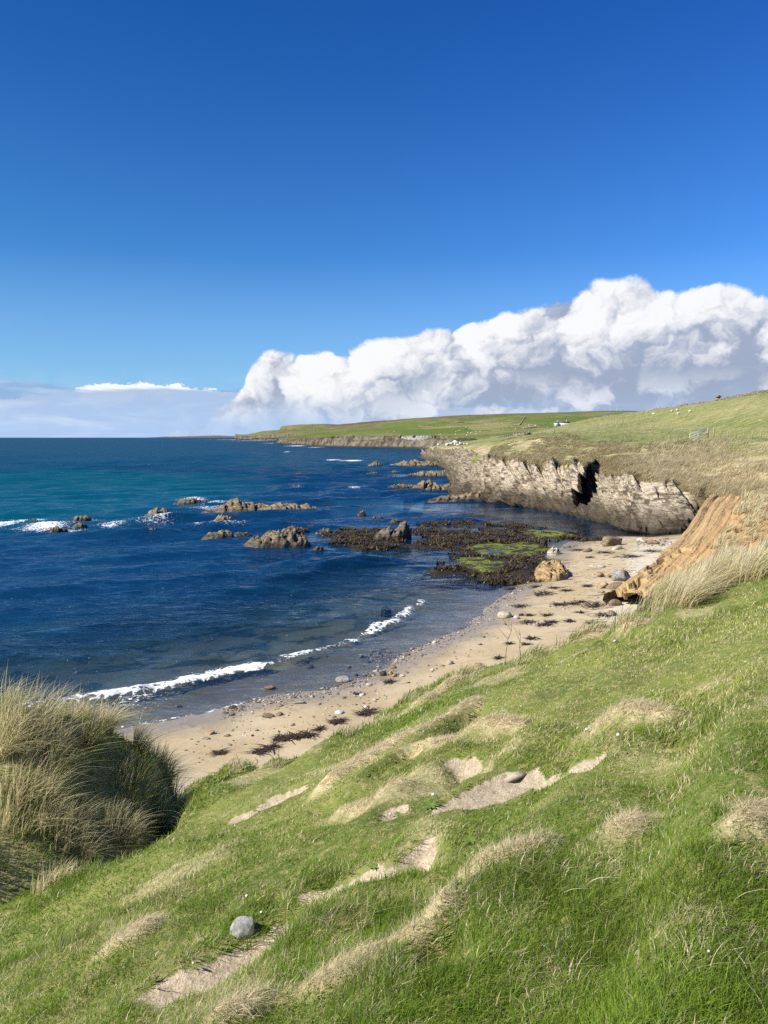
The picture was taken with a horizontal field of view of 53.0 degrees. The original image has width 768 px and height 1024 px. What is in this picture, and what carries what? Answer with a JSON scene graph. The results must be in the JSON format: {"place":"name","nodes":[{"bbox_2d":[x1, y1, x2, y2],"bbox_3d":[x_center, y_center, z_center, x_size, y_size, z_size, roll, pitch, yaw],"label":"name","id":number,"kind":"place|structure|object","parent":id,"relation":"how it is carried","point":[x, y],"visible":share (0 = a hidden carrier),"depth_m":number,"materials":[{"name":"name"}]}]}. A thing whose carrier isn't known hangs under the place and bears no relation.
{"place":"outdoors","nodes":[
{"label":"outdoors","id":0,"kind":"place"},
{"bbox_2d":[148,435,233,437],"bbox_3d":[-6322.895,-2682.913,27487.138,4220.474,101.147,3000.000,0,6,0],"label":"distant land","id":1,"kind":"structure","parent":0,"point":[215,436],"depth_m":26325.70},
{"bbox_2d":[234,430,319,439],"bbox_3d":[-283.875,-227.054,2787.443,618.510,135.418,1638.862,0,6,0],"label":"headland","id":2,"kind":"structure","parent":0,"point":[270,435],"depth_m":2495.64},
{"bbox_2d":[279,424,337,429],"bbox_3d":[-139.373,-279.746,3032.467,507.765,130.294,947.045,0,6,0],"label":"hill","id":3,"kind":"structure","parent":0,"point":[307,427],"depth_m":2877.03,"materials":[{"name":"plant"}]},
{"bbox_2d":[0,438,666,727],"bbox_3d":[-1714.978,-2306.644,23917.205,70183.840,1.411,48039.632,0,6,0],"label":"sea","id":4,"kind":"structure","parent":0,"point":[116,561],"depth_m":83.06,"materials":[{"name":"liquid"}]},
{"bbox_2d":[44,525,68,531],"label":"sea rock","id":5,"kind":"object","parent":4,"relation":"in","point":[56,528],"visible":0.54,"depth_m":73.66,"materials":[{"name":"stone"}]},
{"bbox_2d":[71,522,86,528],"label":"sea rock","id":6,"kind":"object","parent":4,"relation":"in","point":[79,525],"visible":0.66,"depth_m":76.81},
{"bbox_2d":[67,515,92,520],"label":"sea rock","id":7,"kind":"object","parent":4,"relation":"in","point":[82,518],"visible":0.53,"depth_m":83.41,"materials":[{"name":"stone"}]},
{"bbox_2d":[144,506,176,515],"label":"sea rock","id":8,"kind":"object","parent":4,"relation":"in","point":[156,511],"visible":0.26,"depth_m":86.24,"materials":[{"name":"stone"}]},
{"bbox_2d":[173,498,207,504],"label":"sea rock","id":9,"kind":"object","parent":4,"relation":"in","point":[186,501],"visible":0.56,"depth_m":104.51,"materials":[{"name":"stone"}]},
{"bbox_2d":[201,529,234,539],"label":"sea rock","id":10,"kind":"object","parent":4,"relation":"in","point":[222,533],"visible":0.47,"depth_m":69.21,"materials":[{"name":"stone"}]},
{"bbox_2d":[211,513,244,520],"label":"sea rock","id":11,"kind":"object","parent":4,"relation":"in","point":[221,517],"visible":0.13,"depth_m":78.44,"materials":[{"name":"stone"}]},
{"bbox_2d":[233,532,252,536],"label":"sea rock","id":12,"kind":"object","parent":4,"relation":"in","point":[238,534],"visible":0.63,"depth_m":70.80,"materials":[{"name":"stone"}]},
{"bbox_2d":[201,497,319,512],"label":"sea rock","id":13,"kind":"object","parent":4,"relation":"in","point":[234,505],"visible":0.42,"depth_m":92.20,"materials":[{"name":"stone"}]},
{"bbox_2d":[243,527,311,547],"bbox_3d":[-8.922,3.738,63.896,6.712,4.932,3.555,-1,6,-6],"label":"sea rock","id":14,"kind":"object","parent":4,"relation":"in","point":[288,538],"visible":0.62,"depth_m":62.93,"materials":[{"name":"stone"}]},
{"bbox_2d":[286,525,309,532],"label":"sea rock","id":15,"kind":"object","parent":4,"relation":"in","point":[302,529],"visible":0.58,"depth_m":74.25,"materials":[{"name":"stone"}]},
{"bbox_2d":[313,545,323,550],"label":"sea rock","id":16,"kind":"object","parent":4,"relation":"in","point":[316,548],"visible":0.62,"depth_m":61.45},
{"bbox_2d":[314,528,331,533],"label":"sea rock","id":17,"kind":"object","parent":4,"relation":"in","point":[324,531],"visible":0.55,"depth_m":72.79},
{"bbox_2d":[357,510,365,516],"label":"sea rock","id":18,"kind":"object","parent":4,"relation":"in","point":[362,513],"visible":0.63,"depth_m":90.09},
{"bbox_2d":[320,529,407,565],"bbox_3d":[-1.819,2.862,69.496,8.897,1.586,20.260,0,6,-1],"label":"seaweed reef","id":19,"kind":"object","parent":4,"relation":"in","point":[381,557],"visible":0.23,"depth_m":61.70},
{"bbox_2d":[368,461,382,465],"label":"sea rock","id":20,"kind":"object","parent":4,"relation":"in","point":[375,463],"visible":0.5,"depth_m":242.88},
{"bbox_2d":[388,519,401,522],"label":"sea rock","id":21,"kind":"object","parent":4,"relation":"in","point":[395,521],"visible":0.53,"depth_m":81.39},
{"bbox_2d":[387,483,413,488],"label":"sea rock","id":22,"kind":"object","parent":4,"relation":"in","point":[400,486],"visible":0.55,"depth_m":136.96,"materials":[{"name":"stone"}]},
{"bbox_2d":[390,459,439,466],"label":"sea rock","id":23,"kind":"object","parent":4,"relation":"in","point":[416,463],"visible":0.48,"depth_m":239.40,"materials":[{"name":"stone"}]},
{"bbox_2d":[413,469,448,476],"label":"sea rock","id":24,"kind":"object","parent":4,"relation":"in","point":[431,473],"visible":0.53,"depth_m":177.54,"materials":[{"name":"stone"}]},
{"bbox_2d":[412,479,450,490],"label":"sea rock","id":25,"kind":"object","parent":4,"relation":"in","point":[428,485],"visible":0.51,"depth_m":129.03,"materials":[{"name":"stone"}]},
{"bbox_2d":[427,489,483,507],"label":"sea rock","id":26,"kind":"object","parent":4,"relation":"in","point":[455,498],"visible":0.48,"depth_m":110.19,"materials":[{"name":"stone"}]},
{"bbox_2d":[387,521,601,591],"bbox_3d":[10.900,2.727,66.151,23.400,0.784,44.040,0,6,0],"label":"seaweed reef","id":27,"kind":"object","parent":4,"relation":"in","point":[515,547],"visible":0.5,"depth_m":59.53},
{"bbox_2d":[0,513,681,795],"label":"beach","id":28,"kind":"structure","parent":0,"point":[335,607],"depth_m":34.69,"materials":[{"name":"sand"}]},
{"bbox_2d":[206,730,214,734],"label":"beach stone","id":29,"kind":"object","parent":28,"relation":"on","point":[211,732],"visible":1,"depth_m":22.88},
{"bbox_2d":[205,747,232,756],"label":"seaweed clump","id":30,"kind":"object","parent":28,"relation":"on","point":[219,752],"visible":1,"depth_m":21.03,"materials":[{"name":"plant"}]},
{"bbox_2d":[237,745,270,755],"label":"seaweed clump","id":31,"kind":"object","parent":28,"relation":"on","point":[260,751],"visible":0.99,"depth_m":20.95,"materials":[{"name":"plant"}]},
{"bbox_2d":[261,713,274,717],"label":"beach stone","id":32,"kind":"object","parent":28,"relation":"on","point":[268,715],"visible":1,"depth_m":24.20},
{"bbox_2d":[252,740,286,754],"bbox_3d":[-3.230,6.480,21.201,1.204,0.087,1.118,0,6,0],"label":"seaweed clump","id":33,"kind":"object","parent":28,"relation":"on","point":[273,745],"visible":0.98,"depth_m":21.26,"materials":[{"name":"plant"}]},
{"bbox_2d":[264,685,275,689],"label":"beach stone","id":34,"kind":"object","parent":28,"relation":"on","point":[269,687],"visible":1,"depth_m":27.73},
{"bbox_2d":[272,733,286,742],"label":"seaweed clump","id":35,"kind":"object","parent":28,"relation":"on","point":[278,738],"visible":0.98,"depth_m":22.02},
{"bbox_2d":[270,731,296,742],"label":"seaweed clump","id":36,"kind":"object","parent":28,"relation":"on","point":[284,738],"visible":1,"depth_m":21.97,"materials":[{"name":"plant"}]},
{"bbox_2d":[293,700,304,703],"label":"beach stone","id":37,"kind":"object","parent":28,"relation":"on","point":[299,702],"visible":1,"depth_m":25.65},
{"bbox_2d":[288,730,310,740],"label":"seaweed clump","id":38,"kind":"object","parent":28,"relation":"on","point":[297,735],"visible":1,"depth_m":22.01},
{"bbox_2d":[294,727,322,739],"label":"seaweed clump","id":39,"kind":"object","parent":28,"relation":"on","point":[306,734],"visible":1,"depth_m":22.09,"materials":[{"name":"plant"}]},
{"bbox_2d":[309,724,327,730],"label":"seaweed clump","id":40,"kind":"object","parent":28,"relation":"on","point":[318,728],"visible":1,"depth_m":22.64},
{"bbox_2d":[326,718,348,725],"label":"seaweed clump","id":41,"kind":"object","parent":28,"relation":"on","point":[335,722],"visible":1,"depth_m":23.16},
{"bbox_2d":[330,716,348,722],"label":"seaweed clump","id":42,"kind":"object","parent":28,"relation":"on","point":[341,719],"visible":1,"depth_m":23.39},
{"bbox_2d":[335,710,343,713],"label":"beach stone","id":43,"kind":"object","parent":28,"relation":"on","point":[339,711],"visible":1,"depth_m":24.28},
{"bbox_2d":[335,675,349,682],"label":"beach stone","id":44,"kind":"object","parent":28,"relation":"on","point":[342,679],"visible":0.79,"depth_m":28.49,"materials":[{"name":"stone"}]},
{"bbox_2d":[353,710,368,716],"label":"seaweed clump","id":45,"kind":"object","parent":28,"relation":"on","point":[362,713],"visible":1,"depth_m":23.98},
{"bbox_2d":[351,705,382,717],"bbox_3d":[-0.468,6.256,24.156,1.295,0.085,1.338,0,6,0],"label":"seaweed clump","id":46,"kind":"object","parent":28,"relation":"on","point":[370,711],"visible":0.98,"depth_m":24.23,"materials":[{"name":"plant"}]},
{"bbox_2d":[380,670,386,675],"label":"beach stone","id":47,"kind":"object","parent":28,"relation":"on","point":[383,673],"visible":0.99,"depth_m":28.95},
{"bbox_2d":[381,606,391,617],"bbox_3d":[0.110,5.617,40.834,0.580,1.299,0.625,0,6,0],"label":"sea rock","id":48,"kind":"object","parent":28,"relation":"on","point":[385,611],"visible":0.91,"depth_m":40.56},
{"bbox_2d":[383,677,396,684],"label":"seaweed clump","id":49,"kind":"object","parent":28,"relation":"on","point":[386,681],"visible":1,"depth_m":27.93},
{"bbox_2d":[373,520,411,541],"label":"sea rock","id":50,"kind":"object","parent":28,"relation":"on","point":[401,531],"visible":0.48,"depth_m":67.71,"materials":[{"name":"stone"}]},
{"bbox_2d":[400,553,410,565],"bbox_3d":[1.662,3.790,59.501,0.926,1.332,0.625,0,6,1],"label":"sea rock","id":51,"kind":"object","parent":28,"relation":"on","point":[403,555],"visible":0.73,"depth_m":59.27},
{"bbox_2d":[184,535,672,764],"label":"pebbles","id":52,"kind":"object","parent":28,"relation":"on","point":[378,656],"visible":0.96,"depth_m":30.24,"materials":[{"name":"stone"}]},
{"bbox_2d":[322,519,603,585],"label":"wrack fronds","id":53,"kind":"object","parent":28,"relation":"on","point":[357,537],"visible":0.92,"depth_m":66.33,"materials":[{"name":"plant"}]},
{"bbox_2d":[492,654,506,660],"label":"seaweed clump","id":54,"kind":"object","parent":28,"relation":"on","point":[498,657],"visible":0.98,"depth_m":29.95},
{"bbox_2d":[497,611,512,618],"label":"beach stone","id":55,"kind":"object","parent":28,"relation":"on","point":[504,614],"visible":0.9,"depth_m":38.00,"materials":[{"name":"stone"}]},
{"bbox_2d":[498,562,534,579],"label":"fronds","id":56,"kind":"object","parent":28,"relation":"on","point":[522,573],"visible":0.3,"depth_m":50.26,"materials":[{"name":"plant"}]},
{"bbox_2d":[508,603,527,608],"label":"seaweed clump","id":57,"kind":"object","parent":28,"relation":"on","point":[519,605],"visible":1,"depth_m":40.47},
{"bbox_2d":[513,618,535,624],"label":"seaweed clump","id":58,"kind":"object","parent":28,"relation":"on","point":[529,621],"visible":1,"depth_m":36.41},
{"bbox_2d":[522,634,543,639],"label":"seaweed clump","id":59,"kind":"object","parent":28,"relation":"on","point":[529,637],"visible":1,"depth_m":32.95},
{"bbox_2d":[526,590,552,597],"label":"seaweed clump","id":60,"kind":"object","parent":28,"relation":"on","point":[541,592],"visible":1,"depth_m":43.28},
{"bbox_2d":[538,539,547,546],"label":"sea rock","id":61,"kind":"object","parent":28,"relation":"on","point":[544,542],"visible":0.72,"depth_m":63.50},
{"bbox_2d":[535,621,555,627],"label":"seaweed clump","id":62,"kind":"object","parent":28,"relation":"on","point":[547,624],"visible":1,"depth_m":35.54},
{"bbox_2d":[534,559,568,581],"bbox_3d":[10.823,4.316,49.827,2.440,2.544,6.721,1,6,10],"label":"boulder","id":63,"kind":"object","parent":28,"relation":"on","point":[552,570],"visible":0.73,"depth_m":48.37,"materials":[{"name":"stone"}]},
{"bbox_2d":[543,619,562,623],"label":"seaweed clump","id":64,"kind":"object","parent":28,"relation":"on","point":[551,621],"visible":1,"depth_m":35.97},
{"bbox_2d":[547,546,559,554],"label":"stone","id":65,"kind":"object","parent":28,"relation":"on","point":[554,551],"visible":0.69,"depth_m":59.02,"materials":[{"name":"stone"}]},
{"bbox_2d":[549,601,568,606],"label":"seaweed clump","id":66,"kind":"object","parent":28,"relation":"on","point":[557,603],"visible":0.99,"depth_m":39.94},
{"bbox_2d":[569,600,611,608],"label":"seaweed clump","id":67,"kind":"object","parent":28,"relation":"on","point":[595,605],"visible":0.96,"depth_m":39.02,"materials":[{"name":"plant"}]},
{"bbox_2d":[581,612,610,617],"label":"seaweed clump","id":68,"kind":"object","parent":28,"relation":"on","point":[605,615],"visible":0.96,"depth_m":36.58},
{"bbox_2d":[589,564,604,567],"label":"beach stone","id":69,"kind":"object","parent":28,"relation":"on","point":[597,566],"visible":0.98,"depth_m":51.11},
{"bbox_2d":[596,572,603,576],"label":"beach stone","id":70,"kind":"object","parent":28,"relation":"on","point":[599,574],"visible":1,"depth_m":47.32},
{"bbox_2d":[595,582,607,588],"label":"beach stone","id":71,"kind":"object","parent":28,"relation":"on","point":[601,585],"visible":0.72,"depth_m":43.55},
{"bbox_2d":[592,550,615,553],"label":"seaweed clump","id":72,"kind":"object","parent":28,"relation":"on","point":[603,552],"visible":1,"depth_m":57.16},
{"bbox_2d":[602,536,621,546],"bbox_3d":[18.165,2.493,61.653,1.803,1.167,0.948,-2,6,-21],"label":"beach stone","id":73,"kind":"object","parent":28,"relation":"on","point":[607,541],"visible":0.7,"depth_m":61.25,"materials":[{"name":"stone"}]},
{"bbox_2d":[607,610,616,615],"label":"beach stone","id":74,"kind":"object","parent":28,"relation":"on","point":[610,612],"visible":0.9,"depth_m":36.42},
{"bbox_2d":[606,582,622,589],"bbox_3d":[12.919,4.196,43.060,0.997,0.526,0.508,-14,3,8],"label":"beach stone","id":75,"kind":"object","parent":28,"relation":"on","point":[613,585],"visible":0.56,"depth_m":42.93,"materials":[{"name":"stone"}]},
{"bbox_2d":[608,599,621,605],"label":"beach stone","id":76,"kind":"object","parent":28,"relation":"on","point":[614,602],"visible":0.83,"depth_m":38.52,"materials":[{"name":"stone"}]},
{"bbox_2d":[612,545,621,549],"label":"beach stone","id":77,"kind":"object","parent":28,"relation":"on","point":[618,547],"visible":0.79,"depth_m":58.88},
{"bbox_2d":[611,569,630,580],"bbox_3d":[14.088,3.877,45.517,1.237,0.931,0.954,20,10,22],"label":"beach stone","id":78,"kind":"object","parent":28,"relation":"on","point":[620,575],"visible":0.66,"depth_m":45.27,"materials":[{"name":"stone"}]},
{"bbox_2d":[617,552,644,557],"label":"seaweed clump","id":79,"kind":"object","parent":28,"relation":"on","point":[630,555],"visible":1,"depth_m":54.47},
{"bbox_2d":[636,549,660,552],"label":"seaweed clump","id":80,"kind":"object","parent":28,"relation":"on","point":[649,550],"visible":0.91,"depth_m":56.30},
{"bbox_2d":[646,540,659,544],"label":"beach stone","id":81,"kind":"object","parent":28,"relation":"on","point":[652,542],"visible":0.8,"depth_m":60.14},
{"bbox_2d":[0,490,767,1023],"bbox_3d":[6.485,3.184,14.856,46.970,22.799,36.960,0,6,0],"label":"grass bank","id":82,"kind":"structure","parent":0,"point":[486,785],"depth_m":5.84,"materials":[{"name":"plant"}]},
{"bbox_2d":[0,672,101,762],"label":"marram tussock","id":83,"kind":"object","parent":82,"relation":"on","point":[47,713],"visible":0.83,"depth_m":10.47,"materials":[{"name":"plant"}]},
{"bbox_2d":[0,746,102,840],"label":"marram tussock","id":84,"kind":"object","parent":82,"relation":"on","point":[17,812],"visible":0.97,"depth_m":9.54,"materials":[{"name":"plant"}]},
{"bbox_2d":[31,854,99,893],"bbox_3d":[-3.564,4.157,8.738,0.862,0.757,0.723,3,6,29],"label":"marram tussock","id":85,"kind":"object","parent":82,"relation":"on","point":[46,878],"visible":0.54,"depth_m":8.68,"materials":[{"name":"plant"}]},
{"bbox_2d":[39,795,110,858],"bbox_3d":[-3.716,3.839,9.371,1.026,0.776,0.776,0,6,0],"label":"marram tussock","id":86,"kind":"object","parent":82,"relation":"on","point":[56,826],"visible":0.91,"depth_m":9.44,"materials":[{"name":"plant"}]},
{"bbox_2d":[105,793,165,851],"bbox_3d":[-3.141,4.010,9.911,0.913,0.729,0.690,2,6,22],"label":"marram tussock","id":87,"kind":"object","parent":82,"relation":"on","point":[120,815],"visible":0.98,"depth_m":9.96,"materials":[{"name":"plant"}]},
{"bbox_2d":[115,748,175,838],"bbox_3d":[-3.135,3.924,10.636,1.135,1.315,0.846,0,6,0],"label":"marram tussock","id":88,"kind":"object","parent":82,"relation":"on","point":[138,781],"visible":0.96,"depth_m":10.65,"materials":[{"name":"plant"}]},
{"bbox_2d":[141,736,234,814],"bbox_3d":[-2.946,4.217,11.788,1.569,1.959,1.253,0,6,0],"label":"marram tussock","id":89,"kind":"object","parent":82,"relation":"on","point":[152,752],"visible":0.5,"depth_m":11.73,"materials":[{"name":"plant"}]},
{"bbox_2d":[230,916,253,939],"bbox_3d":[-0.834,2.450,4.516,0.135,0.209,0.109,19,14,-18],"label":"boulder","id":90,"kind":"object","parent":82,"relation":"on","point":[241,927],"visible":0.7,"depth_m":4.48,"materials":[{"name":"grey stone"}]},
{"bbox_2d":[365,862,377,869],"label":"leafy weed","id":91,"kind":"object","parent":82,"relation":"on","point":[372,865],"visible":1,"depth_m":4.74,"materials":[{"name":"green plant"}]},
{"bbox_2d":[82,612,767,1023],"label":"dead grass","id":92,"kind":"structure","parent":82,"relation":"on","point":[628,818],"depth_m":3.93,"materials":[{"name":"plant"}]},
{"bbox_2d":[423,800,438,808],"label":"leafy weed","id":93,"kind":"object","parent":82,"relation":"on","point":[429,804],"visible":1,"depth_m":5.40,"materials":[{"name":"green plant"}]},
{"bbox_2d":[462,835,478,843],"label":"leafy weed","id":94,"kind":"object","parent":82,"relation":"on","point":[472,839],"visible":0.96,"depth_m":4.64,"materials":[{"name":"green plant"}]},
{"bbox_2d":[499,617,511,661],"bbox_3d":[2.027,2.179,13.021,0.257,0.904,0.039,0,6,0],"label":"dead stalk","id":95,"kind":"object","parent":82,"relation":"on","point":[507,638],"visible":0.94,"depth_m":13.00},
{"bbox_2d":[504,771,526,782],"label":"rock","id":96,"kind":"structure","parent":82,"relation":"on","point":[514,776],"depth_m":5.90,"materials":[{"name":"stone"}]},
{"bbox_2d":[0,0,767,437],"label":"sky","id":97,"kind":"structure","parent":0,"point":[218,217],"materials":[{"name":"blue"}]},
{"bbox_2d":[401,435,430,439],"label":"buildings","id":98,"kind":"structure","parent":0,"point":[412,438],"depth_m":675.62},
{"bbox_2d":[276,411,637,448],"bbox_3d":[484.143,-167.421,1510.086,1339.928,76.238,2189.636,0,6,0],"label":"hill","id":99,"kind":"structure","parent":0,"point":[376,434],"depth_m":1220.09,"materials":[{"name":"plant"}]},
{"bbox_2d":[456,422,519,424],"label":"drystone wall","id":100,"kind":"structure","parent":99,"relation":"on","point":[490,423],"depth_m":1268.82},
{"bbox_2d":[554,420,569,425],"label":"farmhouse","id":101,"kind":"object","parent":99,"relation":"on","point":[558,423],"visible":0.73,"depth_m":1039.82,"materials":[{"name":"white stone"}]},
{"bbox_2d":[418,393,767,534],"bbox_3d":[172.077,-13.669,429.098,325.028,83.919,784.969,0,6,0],"label":"headland","id":102,"kind":"structure","parent":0,"point":[627,503],"depth_m":105.02,"materials":[{"name":"stone"}]},
{"bbox_2d":[437,440,468,445],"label":"stone heap","id":103,"kind":"object","parent":102,"relation":"on","point":[454,442],"visible":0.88,"depth_m":285.52,"materials":[{"name":"stone"}]},
{"bbox_2d":[496,434,512,438],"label":"rail fence","id":104,"kind":"object","parent":102,"relation":"on","point":[504,436],"visible":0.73,"depth_m":337.71,"materials":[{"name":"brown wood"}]},
{"bbox_2d":[513,432,531,435],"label":"drystone wall","id":105,"kind":"structure","parent":102,"relation":"on","point":[519,434],"depth_m":321.42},
{"bbox_2d":[554,424,698,432],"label":"wire fence","id":106,"kind":"object","parent":102,"relation":"on","point":[623,425],"visible":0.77,"depth_m":180.72,"materials":[{"name":"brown wood"}]},
{"bbox_2d":[488,431,767,497],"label":"cliff top grass","id":107,"kind":"structure","parent":102,"relation":"on","point":[675,467],"depth_m":93.70,"materials":[{"name":"plant"}]},
{"bbox_2d":[582,403,687,420],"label":"drystone wall","id":108,"kind":"structure","parent":102,"relation":"on","point":[684,404],"depth_m":337.36,"materials":[{"name":"stone"}]},
{"bbox_2d":[689,427,708,439],"bbox_3d":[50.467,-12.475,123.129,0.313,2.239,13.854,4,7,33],"label":"field gate","id":109,"kind":"structure","parent":102,"relation":"on","point":[707,430],"depth_m":124.28,"materials":[{"name":"grey wood"}]},
{"bbox_2d":[688,398,724,404],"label":"drystone wall","id":110,"kind":"structure","parent":102,"relation":"on","point":[705,401],"depth_m":237.07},
{"bbox_2d":[713,427,767,438],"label":"wire fence","id":111,"kind":"object","parent":102,"relation":"on","point":[736,433],"visible":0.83,"depth_m":125.58,"materials":[{"name":"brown wood"}]},
{"bbox_2d":[724,389,767,398],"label":"drystone wall","id":112,"kind":"structure","parent":102,"relation":"on","point":[749,393],"depth_m":197.53,"materials":[{"name":"stone"}]},
{"bbox_2d":[603,494,767,603],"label":"clay slope","id":113,"kind":"structure","parent":0,"point":[714,516],"depth_m":47.50,"materials":[{"name":"clay"},{"name":"earth"}]}
]}

